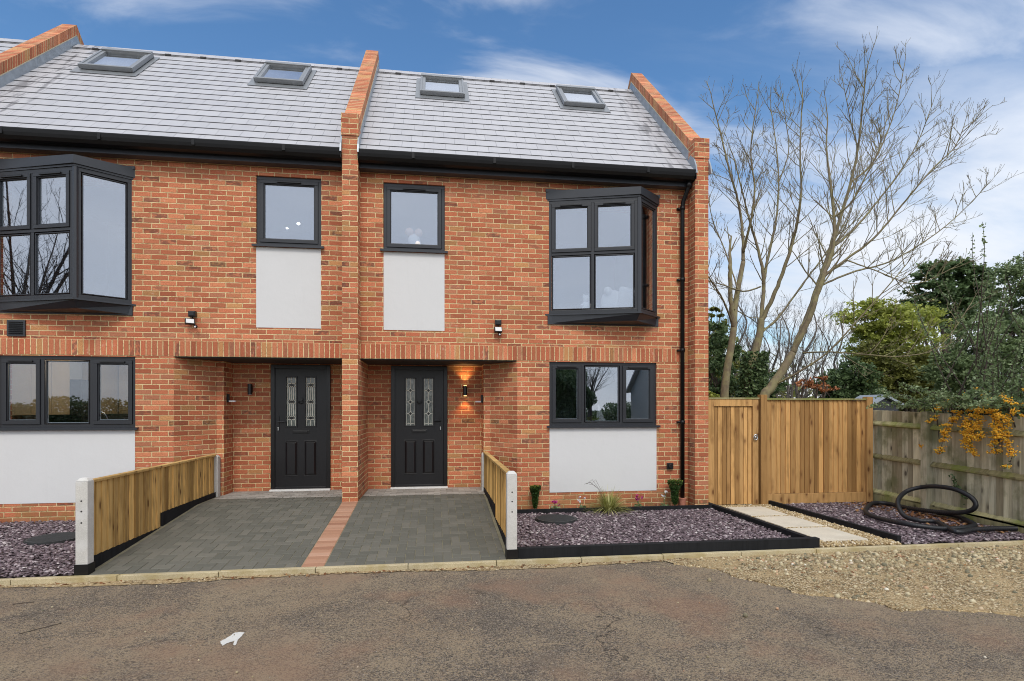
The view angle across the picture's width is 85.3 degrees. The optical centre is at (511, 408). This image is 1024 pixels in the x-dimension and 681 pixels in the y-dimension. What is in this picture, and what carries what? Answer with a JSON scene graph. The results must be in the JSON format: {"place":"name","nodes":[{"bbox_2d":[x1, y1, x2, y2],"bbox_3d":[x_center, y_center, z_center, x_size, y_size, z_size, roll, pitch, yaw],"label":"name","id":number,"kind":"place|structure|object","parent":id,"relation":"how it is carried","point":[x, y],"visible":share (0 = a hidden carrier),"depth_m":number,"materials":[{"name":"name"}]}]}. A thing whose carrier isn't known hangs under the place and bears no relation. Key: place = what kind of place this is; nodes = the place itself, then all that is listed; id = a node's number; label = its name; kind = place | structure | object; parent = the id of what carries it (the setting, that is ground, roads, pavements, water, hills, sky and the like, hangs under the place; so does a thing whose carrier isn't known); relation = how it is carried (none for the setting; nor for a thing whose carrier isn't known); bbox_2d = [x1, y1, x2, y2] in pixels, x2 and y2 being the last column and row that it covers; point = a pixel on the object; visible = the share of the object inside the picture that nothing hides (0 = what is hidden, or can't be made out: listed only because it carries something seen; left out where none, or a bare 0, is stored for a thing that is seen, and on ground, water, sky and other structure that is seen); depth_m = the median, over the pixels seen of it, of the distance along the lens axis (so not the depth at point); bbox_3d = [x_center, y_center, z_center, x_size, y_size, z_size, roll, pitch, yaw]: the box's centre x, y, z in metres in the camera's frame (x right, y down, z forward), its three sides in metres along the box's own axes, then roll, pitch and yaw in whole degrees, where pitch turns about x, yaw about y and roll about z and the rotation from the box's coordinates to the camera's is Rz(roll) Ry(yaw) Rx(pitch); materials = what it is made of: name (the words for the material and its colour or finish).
{"place":"outdoors","nodes":[
{"label":"outdoors","id":0,"kind":"place"},
{"bbox_2d":[0,38,26,52],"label":"terraced house","id":1,"kind":"structure","parent":0,"point":[6,44],"depth_m":10.01,"materials":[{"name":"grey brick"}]},
{"bbox_2d":[0,502,905,578],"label":"soil ground","id":2,"kind":"structure","parent":0,"point":[1,577],"depth_m":6.74,"materials":[{"name":"soil"}]},
{"bbox_2d":[0,520,74,577],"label":"slate chippings","id":3,"kind":"object","parent":2,"relation":"on","point":[46,562],"visible":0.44,"depth_m":6.12,"materials":[{"name":"gravel"}]},
{"bbox_2d":[23,532,74,545],"bbox_3d":[-5.521,1.579,6.729,0.600,0.061,0.600,0,0,-8],"label":"drain cover","id":4,"kind":"object","parent":2,"relation":"on","point":[53,538],"visible":0.72,"depth_m":6.63,"materials":[{"name":"plastic"}]},
{"bbox_2d":[74,454,219,575],"bbox_3d":[-4.372,1.158,7.002,0.124,0.975,3.352,0,0,-8],"label":"driveway fence","id":5,"kind":"object","parent":2,"relation":"on","point":[116,514],"visible":0.88,"depth_m":6.21,"materials":[{"name":"wood"}]},
{"bbox_2d":[529,485,541,508],"bbox_3d":[0.361,1.390,8.599,0.200,0.422,0.211,0,0,-8],"label":"box plant","id":6,"kind":"object","parent":2,"relation":"on","point":[535,490],"visible":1,"depth_m":8.57,"materials":[{"name":"green plant"}]},
{"bbox_2d":[550,500,560,508],"bbox_3d":[0.671,1.500,8.614,0.166,0.168,0.166,0,0,25],"label":"cyclamen","id":7,"kind":"object","parent":2,"relation":"on","point":[553,501],"visible":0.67,"depth_m":8.61,"materials":[{"name":"pink plant"}]},
{"bbox_2d":[535,514,576,524],"bbox_3d":[0.627,1.579,7.900,0.600,0.061,0.600,0,0,-8],"label":"drain cover","id":8,"kind":"object","parent":2,"relation":"on","point":[557,519],"visible":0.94,"depth_m":7.80,"materials":[{"name":"plastic"}]},
{"bbox_2d":[578,496,585,507],"bbox_3d":[1.080,1.480,8.667,0.160,0.227,0.159,0,0,16],"label":"cyclamen","id":9,"kind":"object","parent":2,"relation":"on","point":[581,506],"visible":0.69,"depth_m":8.65,"materials":[{"name":"white plant"}]},
{"bbox_2d":[517,505,711,514],"bbox_3d":[1.449,1.575,8.558,3.458,0.110,0.040,0,0,-8],"label":"timber edging","id":10,"kind":"object","parent":2,"relation":"on","point":[575,510],"visible":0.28,"depth_m":8.56,"materials":[{"name":"wood"}]},
{"bbox_2d":[634,494,642,505],"bbox_3d":[2.008,1.471,8.786,0.169,0.246,0.149,0,0,-8],"label":"cyclamen","id":11,"kind":"object","parent":2,"relation":"on","point":[637,499],"visible":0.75,"depth_m":8.79,"materials":[{"name":"pink plant"}]},
{"bbox_2d":[517,508,789,546],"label":"slate chippings","id":12,"kind":"object","parent":2,"relation":"on","point":[661,529],"visible":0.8,"depth_m":7.30,"materials":[{"name":"gravel"}]},
{"bbox_2d":[583,485,633,515],"bbox_3d":[1.520,1.361,8.575,1.169,0.399,1.095,0,0,-8],"label":"grass clump","id":13,"kind":"object","parent":12,"relation":"on","point":[608,503],"visible":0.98,"depth_m":8.51,"materials":[{"name":"plant"}]},
{"bbox_2d":[659,490,668,505],"bbox_3d":[2.432,1.446,8.868,0.161,0.291,0.152,0,0,-8],"label":"cyclamen","id":14,"kind":"object","parent":2,"relation":"on","point":[662,504],"visible":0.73,"depth_m":8.84,"materials":[{"name":"white plant"}]},
{"bbox_2d":[517,537,819,558],"bbox_3d":[1.805,1.573,6.220,3.525,0.155,0.080,0,0,-8],"label":"timber edging","id":15,"kind":"object","parent":2,"relation":"on","point":[558,551],"visible":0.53,"depth_m":6.17,"materials":[{"name":"wood"}]},
{"bbox_2d":[667,479,682,504],"bbox_3d":[2.607,1.364,8.902,0.259,0.473,0.252,0,0,-8],"label":"box plant","id":16,"kind":"object","parent":2,"relation":"on","point":[674,489],"visible":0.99,"depth_m":8.86,"materials":[{"name":"green plant"}]},
{"bbox_2d":[708,502,809,536],"bbox_3d":[3.338,1.573,7.767,0.065,0.115,2.563,0,0,-8],"label":"timber edging","id":17,"kind":"object","parent":2,"relation":"on","point":[772,527],"visible":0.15,"depth_m":7.53,"materials":[{"name":"wood"}]},
{"bbox_2d":[758,395,872,504],"bbox_3d":[5.098,0.695,9.334,2.040,1.850,0.120,0,0,-8],"label":"garden fence","id":18,"kind":"object","parent":2,"relation":"on","point":[813,450],"visible":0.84,"depth_m":9.31,"materials":[{"name":"wood"}]},
{"bbox_2d":[768,500,900,542],"bbox_3d":[4.437,1.573,7.905,0.050,0.115,2.590,0,0,-8],"label":"timber edging","id":19,"kind":"object","parent":2,"relation":"on","point":[880,533],"visible":0.56,"depth_m":7.55,"materials":[{"name":"wood"}]},
{"bbox_2d":[806,505,1020,544],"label":"bed soil","id":20,"kind":"structure","parent":2,"relation":"on","point":[982,540],"depth_m":6.71,"materials":[{"name":"soil"}]},
{"bbox_2d":[786,502,1023,543],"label":"slate chippings","id":21,"kind":"object","parent":20,"relation":"on","point":[841,511],"visible":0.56,"depth_m":7.52,"materials":[{"name":"gravel"}]},
{"bbox_2d":[841,500,1007,532],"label":"fallen leaves","id":22,"kind":"object","parent":21,"relation":"on","point":[944,520],"visible":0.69,"depth_m":8.05,"materials":[{"name":"brown plant"}]},
{"bbox_2d":[863,484,1017,533],"bbox_3d":[5.670,1.324,7.936,1.362,0.470,2.124,0,0,-8],"label":"drainage pipe","id":23,"kind":"object","parent":21,"relation":"on","point":[957,514],"visible":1,"depth_m":7.59,"materials":[{"name":"plastic"}]},
{"bbox_2d":[873,410,1023,534],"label":"weathered fence","id":24,"kind":"object","parent":2,"relation":"on","point":[902,460],"visible":0.75,"depth_m":8.19,"materials":[{"name":"wood"}]},
{"bbox_2d":[866,222,1023,468],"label":"firethorn","id":25,"kind":"object","parent":24,"relation":"attached to","point":[1008,403],"visible":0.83,"depth_m":7.90,"materials":[{"name":"green plant"}]},
{"bbox_2d":[948,474,967,504],"bbox_3d":[6.336,1.144,7.884,0.070,0.414,0.316,0,0,-8],"label":"ivy","id":26,"kind":"object","parent":24,"relation":"attached to","point":[957,486],"visible":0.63,"depth_m":7.93,"materials":[{"name":"green plant"}]},
{"bbox_2d":[0,561,1023,680],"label":"road","id":27,"kind":"structure","parent":0,"point":[785,641],"depth_m":4.13,"materials":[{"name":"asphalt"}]},
{"bbox_2d":[19,623,60,633],"bbox_3d":[-3.536,1.648,4.171,0.016,0.010,0.251,0,0,35],"label":"twig","id":28,"kind":"object","parent":27,"relation":"on","point":[39,628],"visible":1,"depth_m":4.16,"materials":[{"name":"wood"}]},
{"bbox_2d":[220,632,243,645],"bbox_3d":[-2.010,1.651,3.990,0.131,0.001,0.243,0,0,-8],"label":"paint splash","id":29,"kind":"object","parent":27,"relation":"on","point":[235,637],"visible":1,"depth_m":3.99,"materials":[{"name":"paint"}]},
{"bbox_2d":[0,560,663,587],"bbox_3d":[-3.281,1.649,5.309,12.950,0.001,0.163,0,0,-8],"label":"kerb","id":30,"kind":"object","parent":27,"relation":"on","point":[179,580],"visible":0.99,"depth_m":5.46,"materials":[{"name":"concrete"}]},
{"bbox_2d":[0,548,1021,587],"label":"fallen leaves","id":31,"kind":"object","parent":27,"relation":"on","point":[252,577],"visible":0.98,"depth_m":5.63,"materials":[{"name":"brown plant"}]},
{"bbox_2d":[642,544,1023,630],"bbox_3d":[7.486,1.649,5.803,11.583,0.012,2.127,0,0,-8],"label":"dirt verge","id":32,"kind":"structure","parent":27,"relation":"on","point":[916,594],"depth_m":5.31,"materials":[{"name":"gravel"}]},
{"bbox_2d":[0,0,1023,397],"label":"sky","id":33,"kind":"structure","parent":0,"point":[676,45],"materials":[{"name":"blue"}]},
{"bbox_2d":[856,394,903,410],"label":"garden shed","id":34,"kind":"structure","parent":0,"point":[881,400],"depth_m":11.60,"materials":[{"name":"plastic"}]},
{"bbox_2d":[873,399,897,410],"bbox_3d":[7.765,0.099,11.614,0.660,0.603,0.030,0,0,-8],"label":"door","id":35,"kind":"structure","parent":34,"relation":"in","point":[888,401],"depth_m":11.61,"materials":[{"name":"grey"}]},
{"label":"ground","id":36,"kind":"structure","parent":0,"visible":0},
{"bbox_2d":[0,24,359,522],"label":"terraced house","id":37,"kind":"structure","parent":36,"relation":"on","point":[149,199],"depth_m":8.19,"materials":[{"name":"red brick"}]},
{"bbox_2d":[0,154,135,315],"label":"bay window","id":38,"kind":"structure","parent":37,"relation":"in","point":[73,167],"depth_m":7.63,"materials":[{"name":"black plastic"}]},
{"bbox_2d":[0,355,138,430],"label":"window","id":39,"kind":"structure","parent":37,"relation":"in","point":[95,422],"depth_m":7.88,"materials":[{"name":"black plastic"}]},
{"bbox_2d":[12,360,127,421],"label":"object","id":40,"kind":"object","parent":37,"relation":"in","point":[68,399],"visible":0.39,"depth_m":9.46,"materials":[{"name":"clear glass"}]},
{"bbox_2d":[185,311,197,327],"bbox_3d":[-4.631,-1.287,8.027,0.174,0.256,0.132,0,0,-8],"label":"security light","id":41,"kind":"object","parent":37,"relation":"attached to","point":[189,321],"visible":1,"depth_m":8.02,"materials":[{"name":"black plastic"}]},
{"bbox_2d":[227,394,235,401],"bbox_3d":[-4.458,-0.165,8.834,0.130,0.130,0.060,0,0,-8],"label":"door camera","id":42,"kind":"object","parent":37,"relation":"attached to","point":[228,398],"depth_m":8.81,"materials":[{"name":"black plastic"}]},
{"bbox_2d":[247,384,252,394],"bbox_3d":[-4.269,-0.315,9.072,0.072,0.175,0.121,0,0,-8],"label":"wall lamp","id":43,"kind":"object","parent":37,"relation":"attached to","point":[249,389],"visible":1,"depth_m":9.02,"materials":[{"name":"black plastic"}]},
{"bbox_2d":[252,176,323,248],"bbox_3d":[-3.324,-2.920,8.296,1.020,1.060,0.155,0,0,-8],"label":"window","id":44,"kind":"structure","parent":37,"relation":"in","point":[262,181],"depth_m":8.29,"materials":[{"name":"black plastic"}]},
{"bbox_2d":[275,369,325,488],"bbox_3d":[-3.503,0.334,9.221,0.813,1.982,0.109,0,0,-8],"label":"door","id":45,"kind":"structure","parent":37,"relation":"in","point":[300,394],"depth_m":9.23,"materials":[{"name":"black"}]},
{"bbox_2d":[95,487,504,573],"bbox_3d":[-2.308,1.531,7.513,4.320,0.338,3.805,0,0,-8],"label":"driveway base","id":46,"kind":"object","parent":36,"relation":"on","point":[486,499],"visible":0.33,"depth_m":6.67,"materials":[{"name":"concrete"}]},
{"bbox_2d":[90,497,341,574],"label":"driveway","id":47,"kind":"structure","parent":46,"relation":"on","point":[131,561],"depth_m":6.46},
{"bbox_2d":[214,489,341,498],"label":"doorstep paving","id":48,"kind":"structure","parent":46,"relation":"on","point":[274,494],"depth_m":8.77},
{"bbox_2d":[301,501,357,566],"bbox_3d":[-2.196,1.492,6.887,0.222,0.264,2.526,0,0,-8],"label":"driveway border","id":49,"kind":"object","parent":46,"relation":"on","point":[320,552],"visible":0.93,"depth_m":6.54,"materials":[{"name":"brick"}]},
{"bbox_2d":[325,494,505,565],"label":"driveway","id":50,"kind":"structure","parent":46,"relation":"on","point":[434,526],"depth_m":6.77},
{"bbox_2d":[363,487,484,495],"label":"doorstep paving","id":51,"kind":"structure","parent":46,"relation":"on","point":[437,491],"depth_m":9.09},
{"bbox_2d":[481,451,517,559],"bbox_3d":[-0.227,1.158,7.574,0.124,0.975,3.352,0,0,-8],"label":"driveway fence","id":52,"kind":"object","parent":46,"relation":"on","point":[498,483],"visible":0.92,"depth_m":6.56,"materials":[{"name":"wood"}]},
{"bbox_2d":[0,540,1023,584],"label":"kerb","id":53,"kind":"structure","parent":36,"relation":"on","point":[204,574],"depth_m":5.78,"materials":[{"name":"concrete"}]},
{"bbox_2d":[339,50,711,508],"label":"terraced house","id":54,"kind":"structure","parent":36,"relation":"on","point":[533,211],"depth_m":8.90,"materials":[{"name":"red brick"}]},
{"bbox_2d":[380,183,447,252],"bbox_3d":[-1.501,-2.920,8.548,1.020,1.060,0.155,0,0,-8],"label":"window","id":55,"kind":"structure","parent":54,"relation":"in","point":[389,188],"depth_m":8.54,"materials":[{"name":"black plastic"}]},
{"bbox_2d":[408,234,421,243],"bbox_3d":[-1.509,-2.602,8.625,0.214,0.224,0.121,0,0,-8],"label":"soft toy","id":56,"kind":"object","parent":54,"relation":"in","point":[413,239],"visible":0.74,"depth_m":8.61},
{"bbox_2d":[405,228,422,236],"bbox_3d":[-1.528,-2.744,8.652,0.272,0.137,0.133,0,0,-8],"label":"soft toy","id":57,"kind":"object","parent":56,"relation":"on","point":[410,231],"visible":1,"depth_m":8.61,"materials":[{"name":"fabric"}]},
{"bbox_2d":[395,370,442,486],"bbox_3d":[-1.580,0.334,9.486,0.813,1.982,0.109,0,0,-8],"label":"door","id":58,"kind":"structure","parent":54,"relation":"in","point":[418,393],"depth_m":9.49,"materials":[{"name":"black"}]},
{"bbox_2d":[463,386,466,395],"bbox_3d":[-0.805,-0.305,9.549,0.072,0.175,0.121,0,0,-8],"label":"wall lamp","id":59,"kind":"object","parent":54,"relation":"attached to","point":[464,390],"visible":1,"depth_m":9.49,"materials":[{"name":"black plastic"}]},
{"bbox_2d":[494,320,501,335],"bbox_3d":[-0.218,-1.257,8.643,0.132,0.256,0.116,0,0,-8],"label":"security light","id":60,"kind":"object","parent":54,"relation":"attached to","point":[498,329],"visible":1,"depth_m":8.62,"materials":[{"name":"black plastic"}]},
{"bbox_2d":[580,294,590,309],"bbox_3d":[1.183,-1.673,8.843,0.211,0.293,0.136,0,0,-8],"label":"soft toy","id":61,"kind":"object","parent":54,"relation":"in","point":[585,304],"visible":0.76,"depth_m":8.79,"materials":[{"name":"fabric"}]},
{"bbox_2d":[586,416,598,420],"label":"windowsill plant","id":62,"kind":"object","parent":54,"relation":"on","point":[592,418],"visible":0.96,"depth_m":9.12,"materials":[{"name":"green plant"}]},
{"bbox_2d":[595,404,605,420],"bbox_3d":[1.452,0.060,9.164,0.180,0.280,0.040,0,0,-8],"label":"ornament","id":63,"kind":"object","parent":54,"relation":"on","point":[600,415],"visible":1,"depth_m":9.15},
{"bbox_2d":[545,186,659,326],"bbox_3d":[1.497,-2.405,8.749,1.915,2.140,0.516,0,0,-8],"label":"bay window","id":64,"kind":"structure","parent":54,"relation":"in","point":[592,199],"depth_m":8.72,"materials":[{"name":"black plastic"}]},
{"bbox_2d":[547,362,660,427],"bbox_3d":[1.470,-0.220,8.957,1.870,1.050,0.155,0,0,-8],"label":"window","id":65,"kind":"structure","parent":54,"relation":"in","point":[580,367],"depth_m":8.95,"materials":[{"name":"black plastic"}]},
{"bbox_2d":[600,287,617,307],"bbox_3d":[1.624,-1.720,8.943,0.404,0.459,0.156,0,0,-23],"label":"cushion","id":66,"kind":"object","parent":54,"relation":"on","point":[609,297],"visible":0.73,"depth_m":8.89,"materials":[{"name":"fabric"}]},
{"bbox_2d":[617,286,631,308],"bbox_3d":[1.814,-1.750,8.952,0.300,0.414,0.163,0,0,-18],"label":"cushion","id":67,"kind":"object","parent":54,"relation":"on","point":[624,296],"visible":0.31,"depth_m":8.89,"materials":[{"name":"fabric"}]},
{"bbox_2d":[667,463,672,468],"bbox_3d":[2.580,0.938,9.057,0.105,0.105,0.060,0,0,-8],"label":"wall outlet","id":68,"kind":"object","parent":54,"relation":"attached to","point":[669,465],"depth_m":9.05,"materials":[{"name":"black plastic"}]},
{"bbox_2d":[679,497,686,504],"bbox_3d":[2.775,1.510,9.049,0.132,0.120,0.130,0,0,-8],"label":"clay drain collar","id":69,"kind":"object","parent":54,"relation":"attached to","point":[682,501],"visible":0.78,"depth_m":9.00,"materials":[{"name":"ceramic"}]},
{"bbox_2d":[708,397,758,504],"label":"garden gate","id":70,"kind":"structure","parent":54,"relation":"attached to","point":[732,450],"depth_m":9.11,"materials":[{"name":"wood"}]},
{"bbox_2d":[708,391,719,396],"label":"euonymus bush","id":71,"kind":"object","parent":36,"relation":"on","point":[710,394],"visible":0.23,"depth_m":9.59,"materials":[{"name":"green plant"}]},
{"bbox_2d":[710,288,743,374],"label":"woodland tree","id":72,"kind":"object","parent":36,"relation":"on","point":[721,309],"visible":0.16,"depth_m":29.66,"materials":[{"name":"brown plant"}]},
{"bbox_2d":[708,306,747,395],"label":"dark conifer","id":73,"kind":"object","parent":36,"relation":"on","point":[713,309],"visible":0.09,"depth_m":21.02,"materials":[{"name":"green plant"}]},
{"bbox_2d":[718,299,752,396],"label":"woodland tree","id":74,"kind":"object","parent":36,"relation":"on","point":[739,322],"visible":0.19,"depth_m":27.30,"materials":[{"name":"brown plant"}]},
{"bbox_2d":[718,273,765,376],"bbox_3d":[10.313,-2.417,25.591,2.473,8.269,2.912,0,0,16],"label":"woodland tree","id":75,"kind":"object","parent":36,"relation":"on","point":[742,334],"visible":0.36,"depth_m":25.72,"materials":[{"name":"brown plant"}]},
{"bbox_2d":[729,314,757,393],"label":"woodland tree","id":76,"kind":"object","parent":36,"relation":"on","point":[748,342],"visible":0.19,"depth_m":25.15,"materials":[{"name":"grey plant"}]},
{"bbox_2d":[701,76,796,396],"bbox_3d":[5.448,-3.154,13.569,2.230,9.709,4.812,0,0,37],"label":"bare tree","id":77,"kind":"object","parent":36,"relation":"on","point":[732,311],"visible":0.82,"depth_m":13.08,"materials":[{"name":"brown plant"}]},
{"bbox_2d":[708,317,791,397],"bbox_3d":[6.082,-0.395,15.022,2.845,4.202,1.776,0,0,-8],"label":"laurel bush","id":78,"kind":"object","parent":36,"relation":"on","point":[718,341],"visible":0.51,"depth_m":14.72,"materials":[{"name":"green plant"}]},
{"bbox_2d":[737,289,768,380],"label":"woodland tree","id":79,"kind":"object","parent":36,"relation":"on","point":[756,308],"visible":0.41,"depth_m":27.28,"materials":[{"name":"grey plant"}]},
{"bbox_2d":[750,313,782,372],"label":"woodland tree","id":80,"kind":"object","parent":36,"relation":"on","point":[765,344],"visible":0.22,"depth_m":31.35,"materials":[{"name":"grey plant"}]},
{"bbox_2d":[760,308,789,397],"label":"woodland tree","id":81,"kind":"object","parent":36,"relation":"on","point":[778,340],"visible":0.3,"depth_m":31.40,"materials":[{"name":"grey plant"}]},
{"bbox_2d":[708,52,862,396],"bbox_3d":[7.189,-3.655,14.312,2.559,10.712,6.792,0,0,45],"label":"bare tree","id":82,"kind":"object","parent":36,"relation":"on","point":[761,330],"visible":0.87,"depth_m":13.82,"materials":[{"name":"brown plant"}]},
{"bbox_2d":[734,350,770,397],"bbox_3d":[5.743,-0.146,13.509,1.060,2.529,0.872,0,0,-8],"label":"ivy","id":83,"kind":"object","parent":82,"relation":"attached to","point":[760,365],"visible":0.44,"depth_m":13.33,"materials":[{"name":"green plant"}]},
{"bbox_2d":[761,305,812,397],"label":"woodland tree","id":84,"kind":"object","parent":36,"relation":"on","point":[777,354],"visible":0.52,"depth_m":23.48,"materials":[{"name":"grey plant"}]},
{"bbox_2d":[761,294,818,397],"bbox_3d":[14.029,-2.113,28.253,3.171,7.663,2.277,0,0,-16],"label":"woodland tree","id":85,"kind":"object","parent":36,"relation":"on","point":[787,375],"visible":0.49,"depth_m":28.15,"materials":[{"name":"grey plant"}]},
{"bbox_2d":[774,303,815,397],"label":"woodland tree","id":86,"kind":"object","parent":36,"relation":"on","point":[791,395],"visible":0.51,"depth_m":25.19,"materials":[{"name":"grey plant"}]},
{"bbox_2d":[782,314,825,397],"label":"woodland tree","id":87,"kind":"object","parent":36,"relation":"on","point":[807,361],"visible":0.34,"depth_m":32.85,"materials":[{"name":"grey plant"}]},
{"bbox_2d":[772,286,838,397],"bbox_3d":[12.879,-1.825,24.362,2.938,7.076,2.572,0,0,-41],"label":"woodland tree","id":88,"kind":"object","parent":36,"relation":"on","point":[798,367],"visible":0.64,"depth_m":24.11,"materials":[{"name":"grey plant"}]},
{"bbox_2d":[799,338,829,397],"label":"woodland tree","id":89,"kind":"object","parent":36,"relation":"on","point":[813,391],"visible":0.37,"depth_m":31.79,"materials":[{"name":"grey plant"}]},
{"bbox_2d":[792,372,839,397],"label":"beech sapling","id":90,"kind":"object","parent":36,"relation":"on","point":[812,385],"visible":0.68,"depth_m":12.20,"materials":[{"name":"brown plant"}]},
{"bbox_2d":[812,334,835,395],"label":"woodland tree","id":91,"kind":"object","parent":36,"relation":"on","point":[823,354],"visible":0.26,"depth_m":32.12,"materials":[{"name":"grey plant"}]},
{"bbox_2d":[804,310,850,396],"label":"woodland tree","id":92,"kind":"object","parent":36,"relation":"on","point":[825,357],"visible":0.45,"depth_m":31.49,"materials":[{"name":"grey plant"}]},
{"bbox_2d":[818,300,851,374],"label":"woodland tree","id":93,"kind":"object","parent":36,"relation":"on","point":[836,355],"visible":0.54,"depth_m":29.09,"materials":[{"name":"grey plant"}]},
{"bbox_2d":[836,325,855,371],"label":"woodland tree","id":94,"kind":"object","parent":36,"relation":"on","point":[848,337],"visible":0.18,"depth_m":33.98,"materials":[{"name":"grey plant"}]},
{"bbox_2d":[806,354,890,397],"bbox_3d":[8.729,0.135,14.518,2.268,3.144,1.461,0,0,-8],"label":"holly bush","id":95,"kind":"object","parent":36,"relation":"on","point":[845,379],"visible":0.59,"depth_m":14.26,"materials":[{"name":"green plant"}]},
{"bbox_2d":[708,333,1022,413],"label":"wood","id":96,"kind":"object","parent":36,"relation":"on","point":[784,393],"visible":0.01,"depth_m":43.41,"materials":[{"name":"brown plant"}]},
{"bbox_2d":[760,26,1022,397],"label":"bare tree","id":97,"kind":"object","parent":36,"relation":"on","point":[768,390],"visible":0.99,"depth_m":12.82,"materials":[{"name":"brown plant"}]},
{"bbox_2d":[824,290,965,409],"bbox_3d":[12.081,-0.902,17.455,4.604,5.225,2.871,0,0,-8],"label":"yellow green tree","id":98,"kind":"object","parent":36,"relation":"on","point":[873,330],"visible":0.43,"depth_m":16.87,"materials":[{"name":"green plant"}]},
{"bbox_2d":[846,338,960,411],"bbox_3d":[11.360,-0.103,15.624,4.376,3.631,2.457,0,0,-8],"label":"olive tree","id":99,"kind":"object","parent":36,"relation":"on","point":[900,372],"visible":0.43,"depth_m":15.28,"materials":[{"name":"green plant"}]},
{"bbox_2d":[897,253,1009,412],"bbox_3d":[19.981,-2.604,25.025,5.182,8.630,3.790,0,0,-30],"label":"cedar tree","id":100,"kind":"object","parent":36,"relation":"on","point":[963,276],"visible":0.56,"depth_m":24.48,"materials":[{"name":"green plant"}]},
{"bbox_2d":[907,254,1023,399],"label":"shrub","id":101,"kind":"object","parent":36,"relation":"on","point":[1009,342],"visible":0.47,"depth_m":12.23,"materials":[{"name":"green plant"}]},
{"label":"gravel path","id":102,"kind":"structure","parent":0,"visible":0},
{"bbox_2d":[727,506,786,515],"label":"stepping slab","id":103,"kind":"structure","parent":102,"relation":"on","point":[756,511],"depth_m":8.46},
{"bbox_2d":[755,516,823,527],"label":"stepping slab","id":104,"kind":"structure","parent":102,"relation":"on","point":[787,521],"depth_m":7.71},
{"bbox_2d":[719,504,900,547],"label":"gravel","id":105,"kind":"structure","parent":102,"relation":"on","point":[873,540],"depth_m":7.14,"materials":[{"name":"gravel"}]},
{"bbox_2d":[788,527,867,541],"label":"stepping slab","id":106,"kind":"structure","parent":102,"relation":"on","point":[824,534],"depth_m":6.92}
]}

